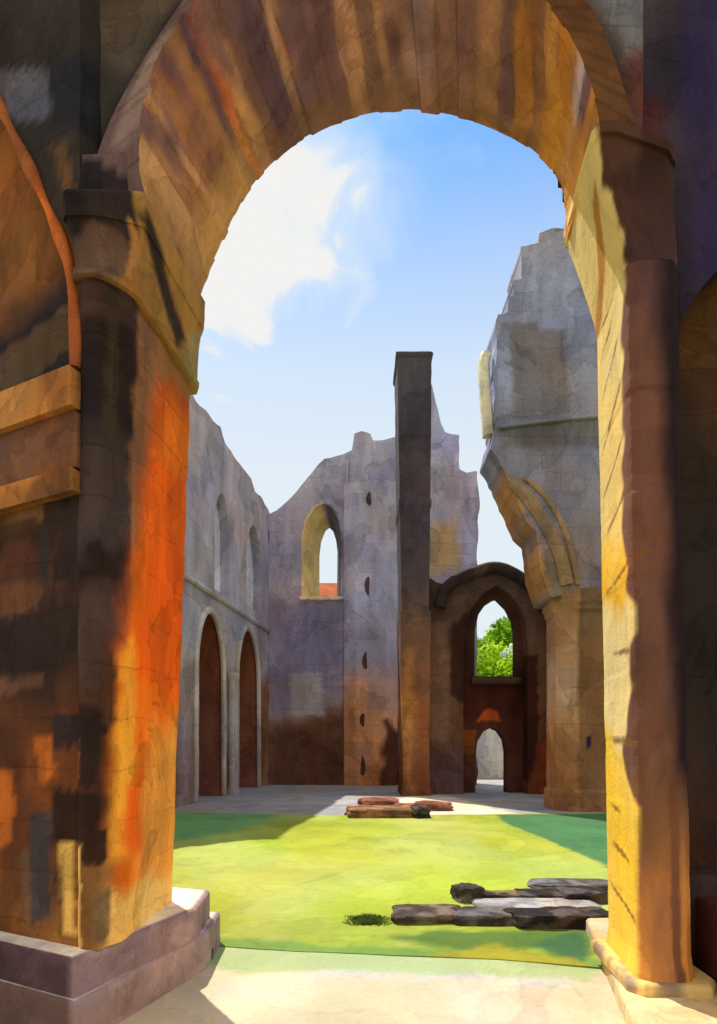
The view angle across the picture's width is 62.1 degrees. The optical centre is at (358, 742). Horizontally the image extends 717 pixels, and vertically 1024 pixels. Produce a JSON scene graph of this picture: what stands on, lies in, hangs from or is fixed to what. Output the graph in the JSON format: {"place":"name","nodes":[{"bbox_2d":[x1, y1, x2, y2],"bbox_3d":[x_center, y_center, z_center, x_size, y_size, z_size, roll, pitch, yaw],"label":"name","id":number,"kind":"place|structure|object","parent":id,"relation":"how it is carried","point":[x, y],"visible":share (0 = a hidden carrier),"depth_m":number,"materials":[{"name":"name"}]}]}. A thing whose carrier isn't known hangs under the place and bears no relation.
{"place":"outdoors","nodes":[
{"label":"outdoors","id":0,"kind":"place"},
{"bbox_2d":[319,583,336,596],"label":"red roofed house","id":1,"kind":"structure","parent":0,"point":[327,589],"depth_m":41.91,"materials":[{"name":"stone"}]},
{"bbox_2d":[119,947,624,1023],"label":"path","id":2,"kind":"structure","parent":0,"point":[239,986],"depth_m":3.80,"materials":[{"name":"beige stone"}]},
{"bbox_2d":[0,0,101,946],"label":"blind arch bay","id":3,"kind":"object","parent":2,"relation":"on","point":[50,107],"visible":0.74,"depth_m":3.45,"materials":[{"name":"stone"}]},
{"bbox_2d":[0,0,716,1023],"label":"stone archway","id":4,"kind":"object","parent":2,"relation":"on","point":[212,110],"visible":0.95,"depth_m":3.58,"materials":[{"name":"brown stone"}]},
{"bbox_2d":[643,0,716,983],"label":"side wall","id":5,"kind":"structure","parent":2,"relation":"on","point":[680,75],"depth_m":3.90,"materials":[{"name":"stone"}]},
{"bbox_2d":[193,109,565,649],"label":"sky","id":6,"kind":"structure","parent":0,"point":[375,236],"materials":[{"name":"blue"}]},
{"bbox_2d":[172,812,607,968],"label":"lawn","id":7,"kind":"structure","parent":0,"point":[294,882],"depth_m":7.29,"materials":[{"name":"green plant"}]},
{"bbox_2d":[342,912,393,924],"bbox_3d":[0.097,1.567,5.302,0.520,0.066,0.331,0,0,0],"label":"grass tuft","id":8,"kind":"object","parent":7,"relation":"on","point":[368,919],"visible":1,"depth_m":5.28,"materials":[{"name":"green plant"}]},
{"bbox_2d":[344,805,412,817],"bbox_3d":[0.493,1.515,12.966,1.630,0.263,0.885,0,0,0],"label":"fallen stone","id":9,"kind":"object","parent":7,"relation":"on","point":[379,811],"visible":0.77,"depth_m":12.58,"materials":[{"name":"brown stone"}]},
{"bbox_2d":[409,806,430,818],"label":"fallen stone","id":10,"kind":"object","parent":7,"relation":"on","point":[419,812],"visible":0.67,"depth_m":12.53,"materials":[{"name":"grey stone"}]},
{"bbox_2d":[391,904,460,924],"bbox_3d":[0.636,1.558,5.386,0.698,0.124,0.394,0,0,0],"label":"fallen stone","id":11,"kind":"object","parent":7,"relation":"on","point":[411,914],"visible":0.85,"depth_m":5.25,"materials":[{"name":"stone"}]},
{"bbox_2d":[450,882,484,902],"bbox_3d":[1.098,1.532,6.022,0.290,0.206,0.267,0,0,-16],"label":"fallen stone","id":12,"kind":"object","parent":7,"relation":"on","point":[462,892],"visible":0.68,"depth_m":5.92,"materials":[{"name":"grey stone"}]},
{"bbox_2d":[451,906,516,925],"bbox_3d":[1.155,1.556,5.310,0.690,0.138,0.331,0,0,0],"label":"fallen stone","id":13,"kind":"object","parent":7,"relation":"on","point":[480,916],"visible":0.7,"depth_m":5.18,"materials":[{"name":"grey stone"}]},
{"bbox_2d":[482,890,519,897],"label":"fallen stone","id":14,"kind":"object","parent":7,"relation":"on","point":[501,894],"visible":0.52,"depth_m":5.96,"materials":[{"name":"stone"}]},
{"bbox_2d":[470,898,601,907],"bbox_3d":[1.722,1.575,5.718,1.240,0.077,0.478,0,0,0],"label":"fallen stone","id":15,"kind":"object","parent":7,"relation":"on","point":[530,902],"visible":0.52,"depth_m":5.74,"materials":[{"name":"grey stone"}]},
{"bbox_2d":[514,888,562,897],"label":"fallen stone","id":16,"kind":"object","parent":7,"relation":"on","point":[539,892],"visible":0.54,"depth_m":5.99,"materials":[{"name":"grey stone"}]},
{"bbox_2d":[503,906,588,929],"bbox_3d":[1.643,1.545,5.225,0.723,0.163,0.341,0,0,0],"label":"fallen stone","id":17,"kind":"object","parent":7,"relation":"on","point":[560,917],"visible":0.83,"depth_m":5.09,"materials":[{"name":"grey stone"}]},
{"bbox_2d":[527,878,607,890],"bbox_3d":[2.343,1.572,6.590,0.970,0.082,0.401,0,0,0],"label":"fallen stone","id":18,"kind":"object","parent":7,"relation":"on","point":[554,883],"visible":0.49,"depth_m":6.54,"materials":[{"name":"grey stone"}]},
{"bbox_2d":[555,885,607,903],"bbox_3d":[2.272,1.549,6.027,0.507,0.155,0.374,0,0,0],"label":"fallen stone","id":19,"kind":"object","parent":7,"relation":"on","point":[596,894],"visible":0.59,"depth_m":5.88,"materials":[{"name":"grey stone"}]},
{"bbox_2d":[578,906,608,917],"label":"fallen stone","id":20,"kind":"object","parent":7,"relation":"on","point":[594,912],"visible":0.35,"depth_m":5.24,"materials":[{"name":"grey stone"}]},
{"bbox_2d":[175,778,606,814],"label":"courtyard","id":21,"kind":"structure","parent":0,"point":[489,796],"depth_m":16.48,"materials":[{"name":"grey stone"}]},
{"bbox_2d":[175,395,269,807],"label":"nave wall","id":22,"kind":"structure","parent":21,"relation":"on","point":[222,740],"depth_m":17.94,"materials":[{"name":"stone"}]},
{"bbox_2d":[268,385,479,785],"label":"gable wall","id":23,"kind":"structure","parent":21,"relation":"on","point":[333,714],"depth_m":22.59,"materials":[{"name":"stone"}]},
{"bbox_2d":[357,797,399,804],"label":"fallen stone","id":24,"kind":"object","parent":21,"relation":"on","point":[377,801],"visible":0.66,"depth_m":14.99,"materials":[{"name":"brown stone"}]},
{"bbox_2d":[393,803,413,805],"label":"fallen stone","id":25,"kind":"object","parent":21,"relation":"on","point":[411,804],"visible":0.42,"depth_m":14.49,"materials":[{"name":"beige stone"}]},
{"bbox_2d":[393,351,432,795],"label":"buttress tower","id":26,"kind":"structure","parent":21,"relation":"on","point":[412,379],"depth_m":17.99,"materials":[{"name":"stone"}]},
{"bbox_2d":[413,800,453,810],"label":"fallen stone","id":27,"kind":"object","parent":21,"relation":"on","point":[432,805],"visible":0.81,"depth_m":13.97,"materials":[{"name":"brown stone"}]},
{"bbox_2d":[429,561,546,793],"bbox_3d":[4.390,-1.999,18.551,4.532,7.255,2.018,0,0,0],"label":"porch bay","id":28,"kind":"object","parent":21,"relation":"on","point":[468,708],"visible":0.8,"depth_m":18.50,"materials":[{"name":"stone"}]},
{"bbox_2d":[476,728,502,777],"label":"garden wall","id":29,"kind":"structure","parent":21,"relation":"on","point":[489,754],"depth_m":27.00,"materials":[{"name":"stone"}]},
{"bbox_2d":[478,228,606,811],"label":"broken pier","id":30,"kind":"structure","parent":21,"relation":"on","point":[538,397],"depth_m":13.90,"materials":[{"name":"stone"}]},
{"bbox_2d":[477,637,485,652],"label":"broadleaf tree","id":31,"kind":"object","parent":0,"point":[479,643],"depth_m":44.57,"materials":[{"name":"green plant"}]},
{"bbox_2d":[476,638,511,675],"bbox_3d":[8.753,-2.506,37.916,6.494,8.212,6.495,0,0,0],"label":"broadleaf tree","id":32,"kind":"object","parent":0,"point":[488,664],"visible":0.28,"depth_m":36.49,"materials":[{"name":"green plant"}]},
{"bbox_2d":[480,616,511,675],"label":"broadleaf tree","id":33,"kind":"object","parent":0,"point":[499,633],"visible":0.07,"depth_m":41.85,"materials":[{"name":"green plant"}]}
]}

